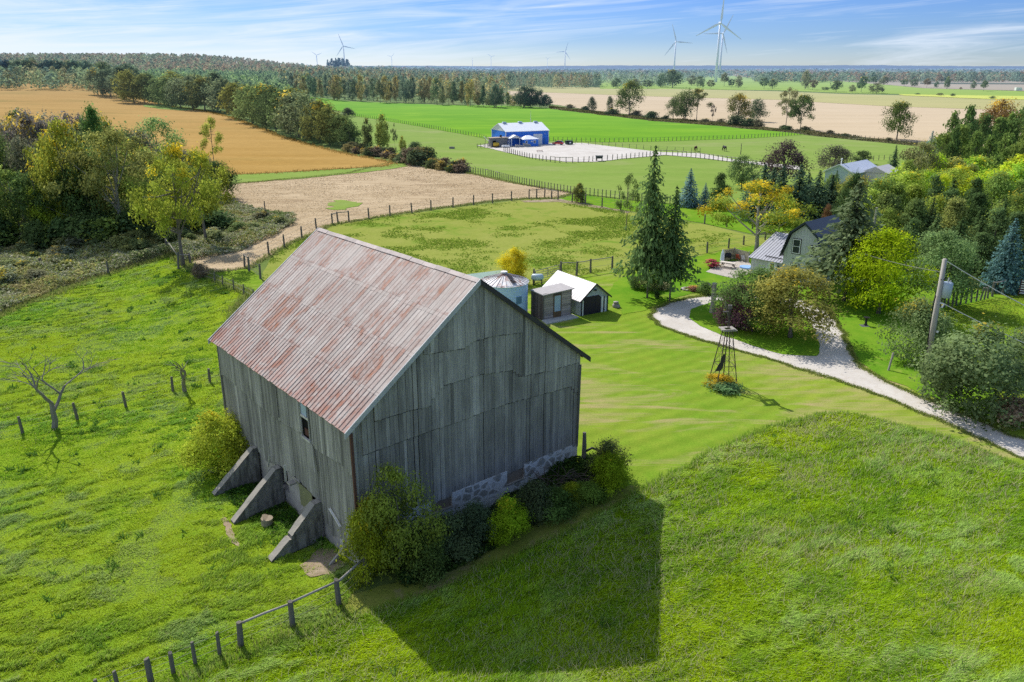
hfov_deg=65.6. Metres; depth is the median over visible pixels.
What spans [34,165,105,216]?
wood tree
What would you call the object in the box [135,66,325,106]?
plantation
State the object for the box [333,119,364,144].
hedgerow tree
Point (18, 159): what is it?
wood tree
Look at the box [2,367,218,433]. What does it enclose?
fence
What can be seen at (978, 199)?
pine tree
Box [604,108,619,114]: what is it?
margin bush
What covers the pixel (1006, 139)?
pine tree
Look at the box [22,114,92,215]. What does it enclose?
yellow tree
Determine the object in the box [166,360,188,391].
bare tree
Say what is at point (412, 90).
woodland tree
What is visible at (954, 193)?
pine tree
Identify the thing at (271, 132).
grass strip
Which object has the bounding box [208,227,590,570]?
barn
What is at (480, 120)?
crop field
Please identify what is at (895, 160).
spruce tree
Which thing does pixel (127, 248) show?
scrub bush
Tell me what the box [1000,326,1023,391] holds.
lilac bush
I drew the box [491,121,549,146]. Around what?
workshop
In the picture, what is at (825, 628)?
field weeds
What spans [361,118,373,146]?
slender tree
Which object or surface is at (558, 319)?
concrete slab
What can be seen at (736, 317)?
plum tree
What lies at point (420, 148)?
hedge bush
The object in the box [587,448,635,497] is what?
bush
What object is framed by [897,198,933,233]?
pine tree
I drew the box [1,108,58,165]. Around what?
thinning tree
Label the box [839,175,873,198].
screen tree
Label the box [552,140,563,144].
parked car
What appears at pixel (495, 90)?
woodland tree
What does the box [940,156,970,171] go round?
wood tree
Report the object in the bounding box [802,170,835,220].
spruce tree
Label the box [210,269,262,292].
lane grass
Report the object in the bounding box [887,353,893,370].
marker post
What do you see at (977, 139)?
pine tree
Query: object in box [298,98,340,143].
hedgerow tree
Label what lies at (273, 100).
hedgerow tree
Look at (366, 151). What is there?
hedge bush
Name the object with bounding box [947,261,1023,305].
power line
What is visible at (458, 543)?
bush
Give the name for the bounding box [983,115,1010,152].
pine tree
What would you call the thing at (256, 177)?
grass headland
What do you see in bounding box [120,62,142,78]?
hedgerow tree
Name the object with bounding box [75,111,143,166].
wood tree
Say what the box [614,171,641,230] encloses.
young tree
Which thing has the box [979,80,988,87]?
distant tree
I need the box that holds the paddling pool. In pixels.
[740,265,750,268]
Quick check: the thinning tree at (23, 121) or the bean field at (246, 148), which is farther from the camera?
the bean field at (246, 148)
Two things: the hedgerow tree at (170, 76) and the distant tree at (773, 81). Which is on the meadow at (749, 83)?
the distant tree at (773, 81)
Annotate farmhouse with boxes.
[748,214,844,285]
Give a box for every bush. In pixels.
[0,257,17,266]
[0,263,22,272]
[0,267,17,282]
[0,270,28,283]
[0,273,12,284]
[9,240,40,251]
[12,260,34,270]
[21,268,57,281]
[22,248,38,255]
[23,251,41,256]
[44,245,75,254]
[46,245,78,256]
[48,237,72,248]
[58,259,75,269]
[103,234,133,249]
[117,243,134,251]
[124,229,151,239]
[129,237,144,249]
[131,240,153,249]
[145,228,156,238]
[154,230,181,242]
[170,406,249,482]
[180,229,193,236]
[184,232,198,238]
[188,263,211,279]
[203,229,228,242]
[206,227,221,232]
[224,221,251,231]
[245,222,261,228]
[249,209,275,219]
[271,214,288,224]
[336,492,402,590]
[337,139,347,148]
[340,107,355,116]
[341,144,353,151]
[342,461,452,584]
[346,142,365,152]
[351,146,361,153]
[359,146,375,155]
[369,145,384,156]
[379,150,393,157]
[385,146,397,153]
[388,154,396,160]
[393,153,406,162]
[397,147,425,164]
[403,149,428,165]
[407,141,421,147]
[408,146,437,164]
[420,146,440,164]
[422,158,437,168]
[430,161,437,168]
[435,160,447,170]
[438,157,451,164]
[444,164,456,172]
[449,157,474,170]
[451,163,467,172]
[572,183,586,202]
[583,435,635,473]
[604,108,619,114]
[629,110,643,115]
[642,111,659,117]
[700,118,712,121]
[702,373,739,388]
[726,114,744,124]
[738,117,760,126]
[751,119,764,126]
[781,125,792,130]
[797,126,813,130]
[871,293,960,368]
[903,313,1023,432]
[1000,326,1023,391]
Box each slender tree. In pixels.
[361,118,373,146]
[374,114,390,147]
[390,124,397,140]
[399,136,406,150]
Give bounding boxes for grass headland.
[194,162,406,183]
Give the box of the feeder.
[595,155,602,160]
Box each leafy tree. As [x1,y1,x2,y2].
[700,262,798,331]
[725,154,761,188]
[852,150,874,161]
[895,225,991,305]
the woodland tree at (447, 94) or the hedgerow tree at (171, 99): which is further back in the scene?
the woodland tree at (447, 94)
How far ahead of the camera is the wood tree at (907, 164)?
161.69 m
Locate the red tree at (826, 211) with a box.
[821,202,831,217]
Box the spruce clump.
[326,58,352,67]
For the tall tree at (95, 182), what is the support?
on the scrub land
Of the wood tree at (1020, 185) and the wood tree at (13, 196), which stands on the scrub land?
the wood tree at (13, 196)
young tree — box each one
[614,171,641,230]
[885,161,913,180]
[909,166,945,196]
[918,148,949,172]
[926,170,959,196]
[939,163,978,176]
[956,176,991,195]
[963,156,989,174]
[965,167,998,208]
[968,167,998,195]
[984,165,1014,174]
[988,170,1023,194]
[994,166,1023,202]
[997,160,1016,170]
[1003,157,1023,174]
[1005,154,1023,167]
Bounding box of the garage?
[542,270,611,315]
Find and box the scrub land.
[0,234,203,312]
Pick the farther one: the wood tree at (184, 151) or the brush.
the wood tree at (184, 151)
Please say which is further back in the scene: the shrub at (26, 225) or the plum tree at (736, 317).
the shrub at (26, 225)
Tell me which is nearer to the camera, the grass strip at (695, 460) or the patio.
the grass strip at (695, 460)
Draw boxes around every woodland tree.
[286,74,293,86]
[293,80,300,91]
[299,75,309,94]
[302,73,312,93]
[310,78,317,97]
[316,79,323,98]
[323,74,329,97]
[326,79,338,99]
[330,75,343,100]
[339,78,347,98]
[345,78,355,99]
[348,78,359,100]
[355,74,364,101]
[362,83,369,99]
[364,77,378,100]
[373,78,384,102]
[380,74,390,101]
[386,80,393,101]
[392,75,399,101]
[398,77,408,101]
[406,80,411,100]
[408,74,415,102]
[416,83,423,102]
[417,77,429,101]
[424,76,434,101]
[430,76,441,104]
[437,85,447,104]
[444,83,453,103]
[449,81,459,101]
[457,80,465,101]
[460,81,471,103]
[464,79,476,105]
[472,91,481,105]
[479,85,486,106]
[484,93,492,106]
[488,84,502,107]
[498,88,506,107]
[504,92,511,104]
[511,85,534,107]
[522,86,541,106]
[532,88,548,105]
[541,95,553,106]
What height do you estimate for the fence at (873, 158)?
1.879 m
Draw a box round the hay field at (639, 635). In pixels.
[202,416,1023,681]
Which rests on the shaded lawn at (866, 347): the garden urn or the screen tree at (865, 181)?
the garden urn
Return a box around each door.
[516,296,521,303]
[533,134,541,144]
[553,294,561,317]
[583,295,600,315]
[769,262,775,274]
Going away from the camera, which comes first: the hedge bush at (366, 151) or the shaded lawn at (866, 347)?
the shaded lawn at (866, 347)
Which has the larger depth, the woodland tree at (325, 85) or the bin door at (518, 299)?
the woodland tree at (325, 85)
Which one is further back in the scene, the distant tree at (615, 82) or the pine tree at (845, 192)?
the distant tree at (615, 82)
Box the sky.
[0,0,1023,66]
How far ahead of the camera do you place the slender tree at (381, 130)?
256.92 m
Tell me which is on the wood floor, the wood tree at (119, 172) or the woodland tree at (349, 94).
the wood tree at (119, 172)
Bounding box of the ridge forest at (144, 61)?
[0,52,343,72]
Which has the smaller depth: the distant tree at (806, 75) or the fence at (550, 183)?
the fence at (550, 183)
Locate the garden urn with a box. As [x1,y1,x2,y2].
[859,316,869,326]
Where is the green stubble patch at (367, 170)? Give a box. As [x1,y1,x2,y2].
[281,165,405,179]
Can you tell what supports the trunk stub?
on the island lawn at (780, 342)
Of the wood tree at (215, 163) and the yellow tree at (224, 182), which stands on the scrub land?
the yellow tree at (224, 182)
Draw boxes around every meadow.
[341,116,1011,207]
[600,76,1023,95]
[939,297,1023,398]
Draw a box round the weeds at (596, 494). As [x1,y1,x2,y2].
[573,478,612,511]
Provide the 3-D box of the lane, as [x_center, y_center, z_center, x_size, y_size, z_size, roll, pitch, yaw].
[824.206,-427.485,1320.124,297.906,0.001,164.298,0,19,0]
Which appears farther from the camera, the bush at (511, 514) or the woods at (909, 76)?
the woods at (909, 76)
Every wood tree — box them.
[0,129,42,210]
[0,133,24,217]
[0,164,16,217]
[0,169,40,227]
[4,163,58,222]
[15,137,68,215]
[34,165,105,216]
[47,149,130,222]
[52,137,104,182]
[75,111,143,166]
[88,148,134,207]
[100,136,162,182]
[116,171,165,228]
[119,144,164,185]
[121,128,160,180]
[140,170,189,209]
[149,163,216,214]
[150,141,199,163]
[205,158,243,196]
[854,187,880,231]
[863,175,912,220]
[864,204,908,248]
[878,173,910,210]
[885,166,934,196]
[890,181,911,213]
[899,158,921,185]
[904,182,927,209]
[915,169,931,184]
[922,167,972,187]
[922,193,970,233]
[927,164,980,197]
[933,195,974,239]
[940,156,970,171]
[961,163,979,181]
[964,168,1016,210]
[972,153,1000,174]
[984,189,1023,228]
[1006,178,1023,211]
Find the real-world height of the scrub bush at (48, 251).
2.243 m
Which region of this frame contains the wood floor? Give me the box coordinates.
[0,195,223,215]
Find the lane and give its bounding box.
[920,83,1023,83]
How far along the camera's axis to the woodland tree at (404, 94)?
612.46 m
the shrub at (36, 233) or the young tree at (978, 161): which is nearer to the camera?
the shrub at (36, 233)
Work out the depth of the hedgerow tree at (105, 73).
568.81 m
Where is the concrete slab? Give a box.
[542,314,578,324]
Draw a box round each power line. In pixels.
[945,304,1023,342]
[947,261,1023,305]
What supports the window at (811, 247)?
in the farmhouse
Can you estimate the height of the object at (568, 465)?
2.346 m
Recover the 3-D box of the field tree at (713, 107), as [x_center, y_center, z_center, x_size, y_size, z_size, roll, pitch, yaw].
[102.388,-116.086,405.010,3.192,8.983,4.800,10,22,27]
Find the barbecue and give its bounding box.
[725,253,731,260]
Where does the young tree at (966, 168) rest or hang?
on the meadow at (607, 175)
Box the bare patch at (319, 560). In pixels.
[299,548,344,576]
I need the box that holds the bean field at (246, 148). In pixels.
[0,83,393,173]
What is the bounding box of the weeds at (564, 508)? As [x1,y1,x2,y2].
[530,485,588,529]
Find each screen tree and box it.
[824,173,838,198]
[834,170,840,187]
[835,174,852,204]
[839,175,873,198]
[868,190,901,231]
[890,195,930,245]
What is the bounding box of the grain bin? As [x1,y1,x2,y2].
[482,271,528,311]
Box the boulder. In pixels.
[612,301,619,307]
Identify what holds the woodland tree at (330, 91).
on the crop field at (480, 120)
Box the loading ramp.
[515,143,530,146]
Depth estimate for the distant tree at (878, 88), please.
841.03 m
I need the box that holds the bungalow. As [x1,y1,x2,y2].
[823,158,896,183]
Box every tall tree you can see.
[38,124,160,232]
[78,101,108,150]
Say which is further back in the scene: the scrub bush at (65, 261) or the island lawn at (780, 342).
the scrub bush at (65, 261)
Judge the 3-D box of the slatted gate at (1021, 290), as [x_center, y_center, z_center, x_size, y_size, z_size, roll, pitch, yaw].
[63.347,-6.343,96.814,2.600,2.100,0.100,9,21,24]
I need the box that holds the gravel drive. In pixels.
[652,295,1023,456]
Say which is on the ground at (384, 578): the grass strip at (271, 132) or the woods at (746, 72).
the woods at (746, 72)
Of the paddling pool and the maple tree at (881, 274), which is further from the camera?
the paddling pool
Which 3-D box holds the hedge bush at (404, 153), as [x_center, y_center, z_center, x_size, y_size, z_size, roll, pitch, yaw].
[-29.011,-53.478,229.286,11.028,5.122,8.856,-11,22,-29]
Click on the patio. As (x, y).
(722, 270)
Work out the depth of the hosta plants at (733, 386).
68.58 m
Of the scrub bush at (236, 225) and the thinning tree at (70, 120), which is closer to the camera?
the scrub bush at (236, 225)
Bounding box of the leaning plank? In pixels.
[329,545,346,565]
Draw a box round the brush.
[983,390,1023,436]
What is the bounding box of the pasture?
[0,257,356,681]
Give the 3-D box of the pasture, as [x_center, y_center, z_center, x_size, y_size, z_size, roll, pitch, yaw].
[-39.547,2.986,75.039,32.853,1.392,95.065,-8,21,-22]
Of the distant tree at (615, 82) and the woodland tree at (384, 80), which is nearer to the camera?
the woodland tree at (384, 80)
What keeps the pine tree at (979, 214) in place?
on the ground at (384, 578)
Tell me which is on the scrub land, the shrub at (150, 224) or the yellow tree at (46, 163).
the shrub at (150, 224)
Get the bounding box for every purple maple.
[756,138,819,184]
[813,145,857,169]
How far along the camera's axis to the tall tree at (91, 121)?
150.19 m
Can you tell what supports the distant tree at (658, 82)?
on the meadow at (749, 83)
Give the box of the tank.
[531,274,543,284]
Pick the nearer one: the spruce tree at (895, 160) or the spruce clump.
the spruce tree at (895, 160)
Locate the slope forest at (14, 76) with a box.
[0,64,134,89]
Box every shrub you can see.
[0,214,22,244]
[0,215,22,246]
[0,224,20,246]
[17,223,56,248]
[19,218,51,246]
[22,222,55,247]
[46,218,72,244]
[47,216,70,240]
[54,209,101,246]
[56,228,106,247]
[72,209,122,242]
[75,213,125,242]
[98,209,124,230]
[111,206,148,234]
[120,214,160,231]
[167,205,191,228]
[188,216,224,233]
[189,201,223,217]
[204,210,241,228]
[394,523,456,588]
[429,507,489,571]
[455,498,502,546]
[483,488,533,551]
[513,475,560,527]
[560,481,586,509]
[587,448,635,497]
[627,275,640,288]
[636,275,664,291]
[651,282,673,290]
[684,285,698,291]
[693,282,711,294]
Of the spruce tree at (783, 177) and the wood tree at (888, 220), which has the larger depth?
the spruce tree at (783, 177)
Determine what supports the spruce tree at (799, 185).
on the ground at (384, 578)
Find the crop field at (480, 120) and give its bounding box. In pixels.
[308,97,802,141]
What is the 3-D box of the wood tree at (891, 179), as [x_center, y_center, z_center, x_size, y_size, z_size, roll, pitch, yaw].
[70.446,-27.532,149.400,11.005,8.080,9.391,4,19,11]
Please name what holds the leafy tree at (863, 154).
on the ground at (384, 578)
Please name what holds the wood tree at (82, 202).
on the scrub land
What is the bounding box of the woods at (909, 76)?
[750,71,1023,81]
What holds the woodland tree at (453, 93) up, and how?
on the ground at (384, 578)
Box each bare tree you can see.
[1,347,121,429]
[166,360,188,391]
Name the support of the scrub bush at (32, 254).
on the scrub land
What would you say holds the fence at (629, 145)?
on the meadow at (607, 175)
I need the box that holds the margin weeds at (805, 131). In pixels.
[548,105,919,145]
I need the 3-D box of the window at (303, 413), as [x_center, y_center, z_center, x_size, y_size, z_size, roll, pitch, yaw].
[-12.459,4.709,47.930,0.250,2.740,1.240,-15,24,-37]
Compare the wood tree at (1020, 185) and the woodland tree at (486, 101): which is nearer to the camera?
the wood tree at (1020, 185)
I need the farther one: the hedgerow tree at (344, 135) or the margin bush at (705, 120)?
the margin bush at (705, 120)
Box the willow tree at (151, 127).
[131,112,189,156]
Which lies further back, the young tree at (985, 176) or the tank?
the young tree at (985, 176)
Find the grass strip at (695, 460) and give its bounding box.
[171,409,1023,681]
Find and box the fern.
[654,291,660,297]
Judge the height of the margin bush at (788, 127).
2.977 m
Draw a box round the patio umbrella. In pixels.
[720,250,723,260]
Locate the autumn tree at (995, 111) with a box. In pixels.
[979,97,1021,132]
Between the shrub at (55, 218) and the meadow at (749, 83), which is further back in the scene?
the meadow at (749, 83)
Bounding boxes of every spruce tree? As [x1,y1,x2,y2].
[610,146,683,297]
[642,185,703,300]
[732,175,755,215]
[735,164,776,222]
[755,165,794,224]
[767,167,779,187]
[774,164,820,224]
[785,178,910,300]
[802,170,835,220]
[804,172,821,203]
[822,175,841,214]
[888,145,899,168]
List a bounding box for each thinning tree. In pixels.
[0,111,44,184]
[0,123,11,186]
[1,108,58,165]
[5,107,26,140]
[27,108,64,143]
[35,112,74,167]
[47,110,85,136]
[58,119,90,156]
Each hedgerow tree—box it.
[83,67,109,94]
[90,61,113,84]
[91,67,118,96]
[102,66,135,99]
[110,68,147,102]
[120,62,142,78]
[128,73,154,102]
[139,76,171,104]
[143,71,156,87]
[147,77,175,106]
[157,70,183,86]
[163,76,188,107]
[166,72,201,108]
[182,74,211,110]
[197,70,226,111]
[202,77,237,110]
[214,80,258,117]
[224,83,270,123]
[234,83,272,125]
[253,86,289,130]
[265,88,310,131]
[266,89,312,137]
[277,86,309,119]
[278,92,323,139]
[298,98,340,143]
[311,107,345,144]
[320,113,359,146]
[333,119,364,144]
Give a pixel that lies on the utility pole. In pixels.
(944, 289)
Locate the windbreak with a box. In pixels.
[724,247,749,261]
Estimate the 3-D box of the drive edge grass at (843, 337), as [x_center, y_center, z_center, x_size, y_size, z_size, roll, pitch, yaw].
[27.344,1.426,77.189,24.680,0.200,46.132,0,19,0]
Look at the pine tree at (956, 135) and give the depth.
198.36 m
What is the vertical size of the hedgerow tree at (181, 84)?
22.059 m
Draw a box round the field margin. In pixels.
[552,108,915,145]
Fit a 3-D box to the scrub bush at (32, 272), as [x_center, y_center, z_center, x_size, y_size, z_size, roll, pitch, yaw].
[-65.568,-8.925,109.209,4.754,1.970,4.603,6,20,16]
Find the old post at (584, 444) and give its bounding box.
[582,432,586,459]
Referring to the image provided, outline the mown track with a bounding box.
[342,485,643,614]
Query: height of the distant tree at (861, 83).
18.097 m
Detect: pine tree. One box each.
[707,172,735,203]
[831,172,870,219]
[889,196,903,226]
[894,214,928,267]
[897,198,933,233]
[903,213,947,271]
[918,197,943,240]
[920,131,960,162]
[924,172,945,215]
[929,225,964,279]
[936,110,961,150]
[937,188,972,231]
[941,126,962,169]
[943,178,963,215]
[946,217,978,271]
[949,104,979,150]
[955,124,973,158]
[957,216,992,269]
[961,129,985,161]
[961,176,991,217]
[963,191,992,230]
[964,231,994,275]
[966,118,985,137]
[967,204,1015,251]
[968,113,998,157]
[969,209,988,235]
[976,234,1006,277]
[977,134,1003,168]
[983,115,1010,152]
[987,198,1004,217]
[991,198,1010,253]
[992,210,1023,253]
[994,132,1016,165]
[1000,111,1021,156]
[1007,126,1023,161]
[1008,106,1023,152]
[1008,189,1023,212]
[1012,236,1023,276]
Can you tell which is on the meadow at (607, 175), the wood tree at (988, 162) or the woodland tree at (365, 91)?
the wood tree at (988, 162)
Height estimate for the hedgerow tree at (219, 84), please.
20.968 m
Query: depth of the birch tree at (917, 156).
170.94 m
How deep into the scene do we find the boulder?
92.57 m
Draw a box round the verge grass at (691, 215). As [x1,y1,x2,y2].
[560,194,805,233]
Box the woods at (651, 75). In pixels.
[292,64,714,86]
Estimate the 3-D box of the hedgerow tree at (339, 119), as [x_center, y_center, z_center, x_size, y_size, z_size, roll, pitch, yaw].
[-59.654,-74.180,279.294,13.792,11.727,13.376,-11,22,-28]
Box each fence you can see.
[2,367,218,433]
[93,553,368,681]
[165,239,194,268]
[194,271,253,294]
[243,188,633,278]
[357,114,482,135]
[467,167,725,203]
[507,148,761,166]
[533,235,765,282]
[550,139,699,151]
[553,131,800,141]
[704,214,779,228]
[820,131,927,142]
[820,154,900,161]
[940,285,989,307]
[991,280,1006,296]
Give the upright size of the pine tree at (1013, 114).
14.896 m
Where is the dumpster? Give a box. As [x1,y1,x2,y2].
[565,140,572,143]
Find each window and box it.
[298,402,310,443]
[299,483,312,506]
[791,238,801,254]
[809,245,816,256]
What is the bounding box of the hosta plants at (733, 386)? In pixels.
[701,378,749,395]
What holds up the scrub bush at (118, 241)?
on the scrub land
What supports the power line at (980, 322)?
attached to the utility pole
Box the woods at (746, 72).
[290,63,1023,77]
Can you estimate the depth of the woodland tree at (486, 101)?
554.91 m
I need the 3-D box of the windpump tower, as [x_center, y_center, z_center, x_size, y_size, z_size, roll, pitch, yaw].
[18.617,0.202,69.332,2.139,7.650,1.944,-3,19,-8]
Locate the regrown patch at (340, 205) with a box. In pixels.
[327,200,361,209]
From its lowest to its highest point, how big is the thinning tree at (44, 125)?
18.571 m
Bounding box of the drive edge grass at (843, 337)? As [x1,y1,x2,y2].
[646,293,1023,459]
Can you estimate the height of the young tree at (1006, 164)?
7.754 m
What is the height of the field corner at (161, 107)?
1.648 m
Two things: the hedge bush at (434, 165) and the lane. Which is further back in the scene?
the lane
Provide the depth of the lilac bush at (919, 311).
74.08 m
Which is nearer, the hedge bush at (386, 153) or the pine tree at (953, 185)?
the pine tree at (953, 185)
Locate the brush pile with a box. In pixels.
[521,466,608,488]
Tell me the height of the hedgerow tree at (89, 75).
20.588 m
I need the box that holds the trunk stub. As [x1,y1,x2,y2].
[708,282,716,312]
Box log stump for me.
[261,514,272,527]
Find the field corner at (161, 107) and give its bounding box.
[143,104,195,109]
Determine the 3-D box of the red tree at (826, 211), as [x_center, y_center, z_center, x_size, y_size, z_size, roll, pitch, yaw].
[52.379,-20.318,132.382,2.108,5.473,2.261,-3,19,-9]
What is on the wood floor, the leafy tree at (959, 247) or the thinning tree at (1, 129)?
the thinning tree at (1, 129)
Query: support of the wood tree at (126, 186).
on the scrub land
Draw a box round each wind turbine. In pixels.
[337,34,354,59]
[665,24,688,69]
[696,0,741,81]
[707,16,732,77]
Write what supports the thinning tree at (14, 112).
on the wood floor
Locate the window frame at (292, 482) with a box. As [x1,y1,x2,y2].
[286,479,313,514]
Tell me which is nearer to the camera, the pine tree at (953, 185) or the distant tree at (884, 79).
the pine tree at (953, 185)
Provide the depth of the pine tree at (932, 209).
113.46 m
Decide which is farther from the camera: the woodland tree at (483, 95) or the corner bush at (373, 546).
the woodland tree at (483, 95)
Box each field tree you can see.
[586,97,598,110]
[606,95,614,110]
[612,79,646,114]
[664,96,682,117]
[671,87,700,118]
[688,88,712,119]
[711,104,715,116]
[725,92,754,117]
[747,97,770,119]
[775,87,799,122]
[788,94,815,128]
[878,99,919,140]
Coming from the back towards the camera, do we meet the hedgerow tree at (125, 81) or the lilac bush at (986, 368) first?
the hedgerow tree at (125, 81)
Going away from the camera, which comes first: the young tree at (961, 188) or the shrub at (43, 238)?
the shrub at (43, 238)
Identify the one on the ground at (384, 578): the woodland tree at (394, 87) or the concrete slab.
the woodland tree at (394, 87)
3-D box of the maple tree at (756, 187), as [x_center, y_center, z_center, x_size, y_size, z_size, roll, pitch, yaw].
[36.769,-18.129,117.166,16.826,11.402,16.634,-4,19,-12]
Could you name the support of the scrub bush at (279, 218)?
on the scrub land
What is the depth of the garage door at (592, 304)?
90.10 m
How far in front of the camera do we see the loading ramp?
278.15 m
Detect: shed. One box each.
[467,270,503,278]
[487,135,508,146]
[530,283,574,319]
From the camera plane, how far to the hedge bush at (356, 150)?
256.69 m
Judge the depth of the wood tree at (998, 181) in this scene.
132.94 m
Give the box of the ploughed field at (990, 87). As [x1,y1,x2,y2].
[840,79,1023,90]
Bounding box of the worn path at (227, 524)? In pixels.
[221,517,238,545]
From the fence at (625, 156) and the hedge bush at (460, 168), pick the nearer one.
the hedge bush at (460, 168)
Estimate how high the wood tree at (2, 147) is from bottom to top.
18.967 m
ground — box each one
[8,64,1023,672]
[262,199,766,284]
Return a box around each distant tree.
[609,77,621,86]
[630,79,640,86]
[642,79,654,88]
[655,74,667,86]
[663,69,685,87]
[687,75,698,84]
[696,76,706,86]
[706,79,715,86]
[720,72,728,82]
[728,79,734,85]
[735,76,742,87]
[759,77,768,86]
[768,79,777,88]
[800,69,812,87]
[808,80,817,89]
[830,80,843,89]
[849,85,857,91]
[856,76,869,90]
[868,83,884,92]
[869,76,877,82]
[877,76,889,84]
[910,79,918,85]
[923,78,930,87]
[944,76,950,88]
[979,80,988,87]
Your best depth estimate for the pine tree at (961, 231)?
108.36 m
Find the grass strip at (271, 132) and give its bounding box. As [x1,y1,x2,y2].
[89,83,401,174]
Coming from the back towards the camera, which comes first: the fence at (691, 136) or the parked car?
the fence at (691, 136)
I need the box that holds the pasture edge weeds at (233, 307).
[0,252,378,681]
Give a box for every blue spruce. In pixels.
[678,168,699,207]
[696,184,710,208]
[928,131,938,154]
[977,218,1023,294]
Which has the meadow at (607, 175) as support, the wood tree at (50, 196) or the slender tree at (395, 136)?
the slender tree at (395, 136)
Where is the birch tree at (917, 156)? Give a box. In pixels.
[899,140,948,176]
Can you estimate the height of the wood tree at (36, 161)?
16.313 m
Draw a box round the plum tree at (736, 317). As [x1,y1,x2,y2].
[712,283,759,332]
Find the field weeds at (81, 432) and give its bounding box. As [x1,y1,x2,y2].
[0,260,347,679]
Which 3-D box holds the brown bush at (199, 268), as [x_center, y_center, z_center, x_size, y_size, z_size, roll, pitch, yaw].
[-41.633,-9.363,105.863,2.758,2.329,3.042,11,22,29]
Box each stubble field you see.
[503,91,1020,142]
[507,86,1023,109]
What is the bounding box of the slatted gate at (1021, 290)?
[1018,279,1023,295]
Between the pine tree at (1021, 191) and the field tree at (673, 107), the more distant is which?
the field tree at (673, 107)
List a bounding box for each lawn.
[528,244,1023,487]
[608,245,1023,428]
[689,301,819,355]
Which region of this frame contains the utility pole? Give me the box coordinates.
[920,259,953,383]
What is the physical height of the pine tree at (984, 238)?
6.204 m
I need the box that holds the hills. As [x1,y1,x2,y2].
[360,65,1023,68]
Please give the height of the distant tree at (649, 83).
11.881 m
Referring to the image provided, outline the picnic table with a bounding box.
[720,261,737,268]
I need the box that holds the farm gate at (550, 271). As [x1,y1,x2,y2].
[535,264,559,277]
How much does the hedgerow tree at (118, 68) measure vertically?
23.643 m
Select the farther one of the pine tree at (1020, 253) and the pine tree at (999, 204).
the pine tree at (999, 204)
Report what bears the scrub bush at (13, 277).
on the scrub land
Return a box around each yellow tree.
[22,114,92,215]
[22,181,73,227]
[126,139,226,265]
[149,148,237,242]
[495,247,532,277]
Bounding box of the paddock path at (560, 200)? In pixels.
[522,199,628,212]
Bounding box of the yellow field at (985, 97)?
[899,94,1023,99]
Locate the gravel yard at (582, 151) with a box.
[477,143,798,168]
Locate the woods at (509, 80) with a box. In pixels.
[278,66,603,101]
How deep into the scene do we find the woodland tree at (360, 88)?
633.38 m
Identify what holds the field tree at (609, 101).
on the ground at (384, 578)
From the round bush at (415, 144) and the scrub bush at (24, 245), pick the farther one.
the round bush at (415, 144)
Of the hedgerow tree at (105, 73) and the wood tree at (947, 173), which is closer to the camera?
the wood tree at (947, 173)
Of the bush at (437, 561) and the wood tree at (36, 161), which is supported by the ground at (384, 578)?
the bush at (437, 561)
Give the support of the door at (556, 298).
in the plank shed at (551, 301)
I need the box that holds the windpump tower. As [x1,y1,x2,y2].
[710,301,737,382]
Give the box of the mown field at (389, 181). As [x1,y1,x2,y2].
[191,163,568,270]
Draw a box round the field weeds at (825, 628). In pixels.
[280,419,1018,681]
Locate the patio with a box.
[706,261,750,277]
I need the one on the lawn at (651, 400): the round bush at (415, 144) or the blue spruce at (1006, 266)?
the blue spruce at (1006, 266)
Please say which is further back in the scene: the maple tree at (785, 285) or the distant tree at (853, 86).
the distant tree at (853, 86)
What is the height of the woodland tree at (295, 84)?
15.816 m
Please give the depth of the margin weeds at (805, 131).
374.02 m
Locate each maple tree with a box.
[694,178,825,251]
[723,260,847,346]
[829,222,951,319]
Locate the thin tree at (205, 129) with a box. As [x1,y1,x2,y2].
[198,116,223,167]

